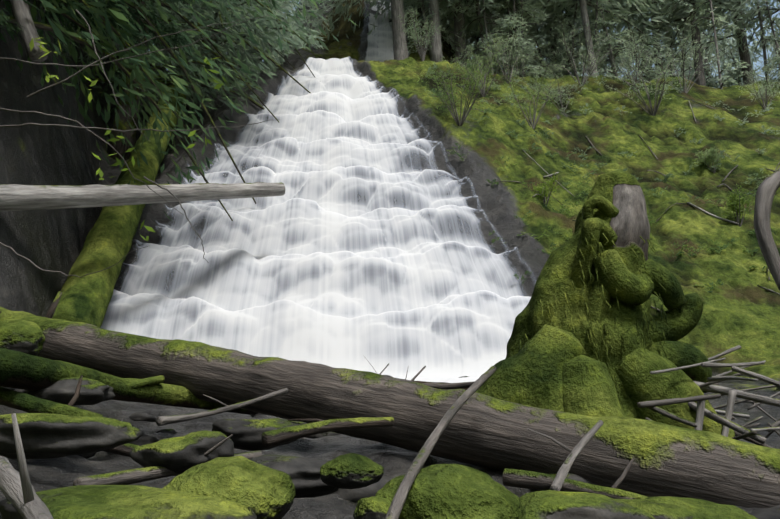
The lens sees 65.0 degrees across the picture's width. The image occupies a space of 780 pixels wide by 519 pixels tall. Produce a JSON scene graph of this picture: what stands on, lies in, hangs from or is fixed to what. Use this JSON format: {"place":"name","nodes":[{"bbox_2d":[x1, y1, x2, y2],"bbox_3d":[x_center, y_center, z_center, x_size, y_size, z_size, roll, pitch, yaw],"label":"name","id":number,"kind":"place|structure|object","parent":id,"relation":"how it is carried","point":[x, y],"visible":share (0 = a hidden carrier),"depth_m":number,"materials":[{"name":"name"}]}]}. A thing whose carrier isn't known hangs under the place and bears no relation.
{"place":"outdoors","nodes":[
{"label":"outdoors","id":0,"kind":"place"},
{"bbox_2d":[0,0,779,518],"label":"ground","id":1,"kind":"structure","parent":0,"point":[740,308],"depth_m":13.20,"materials":[{"name":"green plant"}]},
{"bbox_2d":[14,377,114,405],"bbox_3d":[-1.970,0.792,3.658,0.617,0.176,0.411,0,-15,-1],"label":"wet rock","id":2,"kind":"object","parent":1,"relation":"on","point":[92,391],"visible":0.65,"depth_m":3.53,"materials":[{"name":"grey stone"}]},
{"bbox_2d":[0,413,142,458],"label":"wet rock","id":3,"kind":"object","parent":1,"relation":"on","point":[45,435],"visible":0.9,"depth_m":2.25,"materials":[{"name":"grey stone"}]},
{"bbox_2d":[52,80,187,327],"bbox_3d":[-5.188,-1.799,12.759,0.726,8.130,7.121,3,-15,-11],"label":"mossy log","id":4,"kind":"object","parent":1,"relation":"on","point":[107,244],"visible":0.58,"depth_m":10.07,"materials":[{"name":"green plant"}]},
{"bbox_2d":[0,485,256,518],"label":"mossy boulder","id":5,"kind":"object","parent":1,"relation":"on","point":[109,502],"visible":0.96,"depth_m":1.60,"materials":[{"name":"green plant"}]},
{"bbox_2d":[0,348,256,414],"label":"mossy log","id":6,"kind":"object","parent":1,"relation":"on","point":[21,370],"visible":0.69,"depth_m":3.79,"materials":[{"name":"green plant"}]},
{"bbox_2d":[128,375,164,388],"bbox_3d":[-1.930,0.900,4.204,0.121,0.262,0.865,-11,-19,36],"label":"mossy branch","id":7,"kind":"object","parent":6,"relation":"on","point":[148,381],"visible":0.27,"depth_m":4.42,"materials":[{"name":"green plant"}]},
{"bbox_2d":[0,182,284,210],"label":"grey log","id":8,"kind":"object","parent":1,"relation":"on","point":[15,197],"visible":0.96,"depth_m":9.22,"materials":[{"name":"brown wood"}]},
{"bbox_2d":[129,430,233,475],"bbox_3d":[-0.800,0.751,2.373,0.360,0.171,0.287,11,-18,-35],"label":"wet rock","id":9,"kind":"object","parent":1,"relation":"on","point":[180,455],"visible":0.73,"depth_m":2.28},
{"bbox_2d":[162,456,295,518],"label":"mossy boulder","id":10,"kind":"object","parent":1,"relation":"on","point":[262,491],"visible":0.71,"depth_m":1.75,"materials":[{"name":"green plant"}]},
{"bbox_2d":[212,418,306,450],"bbox_3d":[-0.698,0.941,3.297,0.522,0.170,0.346,0,-15,-1],"label":"wet rock","id":11,"kind":"object","parent":1,"relation":"on","point":[246,434],"visible":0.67,"depth_m":3.18,"materials":[{"name":"grey stone"}]},
{"bbox_2d":[250,454,338,497],"bbox_3d":[-0.403,0.840,2.368,0.501,0.157,0.296,0,-15,-1],"label":"wet rock","id":12,"kind":"object","parent":1,"relation":"on","point":[304,473],"visible":0.5,"depth_m":2.30,"materials":[{"name":"grey stone"}]},
{"bbox_2d":[100,0,530,382],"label":"waterfall water","id":13,"kind":"structure","parent":1,"relation":"on","point":[317,262],"depth_m":11.18,"materials":[{"name":"white liquid"}]},
{"bbox_2d":[0,360,646,518],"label":"fallen branches","id":14,"kind":"object","parent":1,"relation":"on","point":[20,494],"visible":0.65,"depth_m":2.54,"materials":[{"name":"grey wood"}]},
{"bbox_2d":[320,453,383,488],"bbox_3d":[-0.137,0.756,2.193,0.229,0.123,0.186,0,-15,-1],"label":"mossy boulder","id":15,"kind":"object","parent":1,"relation":"on","point":[351,471],"visible":1,"depth_m":2.13,"materials":[{"name":"green plant"}]},
{"bbox_2d":[353,496,390,518],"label":"mossy boulder","id":16,"kind":"object","parent":1,"relation":"on","point":[374,507],"visible":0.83,"depth_m":1.55,"materials":[{"name":"green plant"}]},
{"bbox_2d":[0,291,779,507],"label":"fallen log","id":17,"kind":"object","parent":1,"relation":"on","point":[485,431],"visible":0.75,"depth_m":3.77,"materials":[{"name":"brown wood"}]},
{"bbox_2d":[0,319,44,355],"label":"mossy boulder","id":18,"kind":"object","parent":17,"relation":"on","point":[25,336],"visible":0.79,"depth_m":4.45,"materials":[{"name":"green plant"}]},
{"bbox_2d":[422,381,474,389],"bbox_3d":[0.235,1.374,6.564,1.672,0.139,0.246,-6,-16,20],"label":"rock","id":19,"kind":"object","parent":17,"relation":"on","point":[447,386],"visible":0.27,"depth_m":6.42,"materials":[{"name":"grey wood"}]},
{"bbox_2d":[29,7,779,292],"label":"shrub leaves","id":20,"kind":"object","parent":1,"relation":"on","point":[713,153],"visible":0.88,"depth_m":16.31,"materials":[{"name":"green plant"}]},
{"bbox_2d":[78,375,779,518],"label":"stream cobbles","id":21,"kind":"object","parent":1,"relation":"on","point":[355,495],"visible":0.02,"depth_m":3.35,"materials":[{"name":"grey stone"}]},
{"bbox_2d":[392,377,467,389],"bbox_3d":[0.176,1.387,7.014,2.048,0.364,0.171,-6,-16,20],"label":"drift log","id":22,"kind":"object","parent":1,"relation":"on","point":[421,382],"visible":0.08,"depth_m":6.90,"materials":[{"name":"wood"}]},
{"bbox_2d":[375,464,525,518],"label":"mossy boulder","id":23,"kind":"object","parent":1,"relation":"on","point":[447,491],"visible":0.85,"depth_m":1.57,"materials":[{"name":"green plant"}]},
{"bbox_2d":[385,366,495,518],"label":"leaning stick","id":24,"kind":"object","parent":23,"relation":"on","point":[401,493],"visible":1,"depth_m":1.84,"materials":[{"name":"grey wood"}]},
{"bbox_2d":[519,490,654,518],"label":"wet rock","id":25,"kind":"object","parent":1,"relation":"on","point":[549,504],"visible":0.85,"depth_m":1.80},
{"bbox_2d":[476,169,734,437],"bbox_3d":[1.391,0.539,4.830,1.887,2.534,1.526,7,-16,-24],"label":"mossy stump","id":26,"kind":"object","parent":1,"relation":"on","point":[591,336],"visible":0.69,"depth_m":4.41,"materials":[{"name":"green plant"}]},
{"bbox_2d":[445,58,779,418],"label":"slope twigs","id":27,"kind":"object","parent":1,"relation":"on","point":[736,414],"visible":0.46,"depth_m":13.65,"materials":[{"name":"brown wood"}]},
{"bbox_2d":[616,499,692,518],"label":"wet rock","id":28,"kind":"object","parent":1,"relation":"on","point":[656,509],"visible":0.4,"depth_m":2.00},
{"bbox_2d":[645,496,757,518],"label":"wet rock","id":29,"kind":"object","parent":1,"relation":"on","point":[701,509],"visible":0.52,"depth_m":2.05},
{"bbox_2d":[637,345,779,447],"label":"dead branches","id":30,"kind":"object","parent":1,"relation":"on","point":[711,385],"visible":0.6,"depth_m":4.17,"materials":[{"name":"grey wood"}]},
{"bbox_2d":[754,167,779,289],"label":"curved root","id":31,"kind":"object","parent":1,"relation":"on","point":[768,187],"visible":1,"depth_m":4.98,"materials":[{"name":"grey wood"}]},
{"bbox_2d":[0,0,779,277],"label":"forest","id":32,"kind":"object","parent":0,"point":[117,14],"depth_m":19.16,"materials":[{"name":"green plant"}]},
{"bbox_2d":[149,0,779,84],"label":"sky","id":33,"kind":"structure","parent":0,"point":[758,63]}
]}

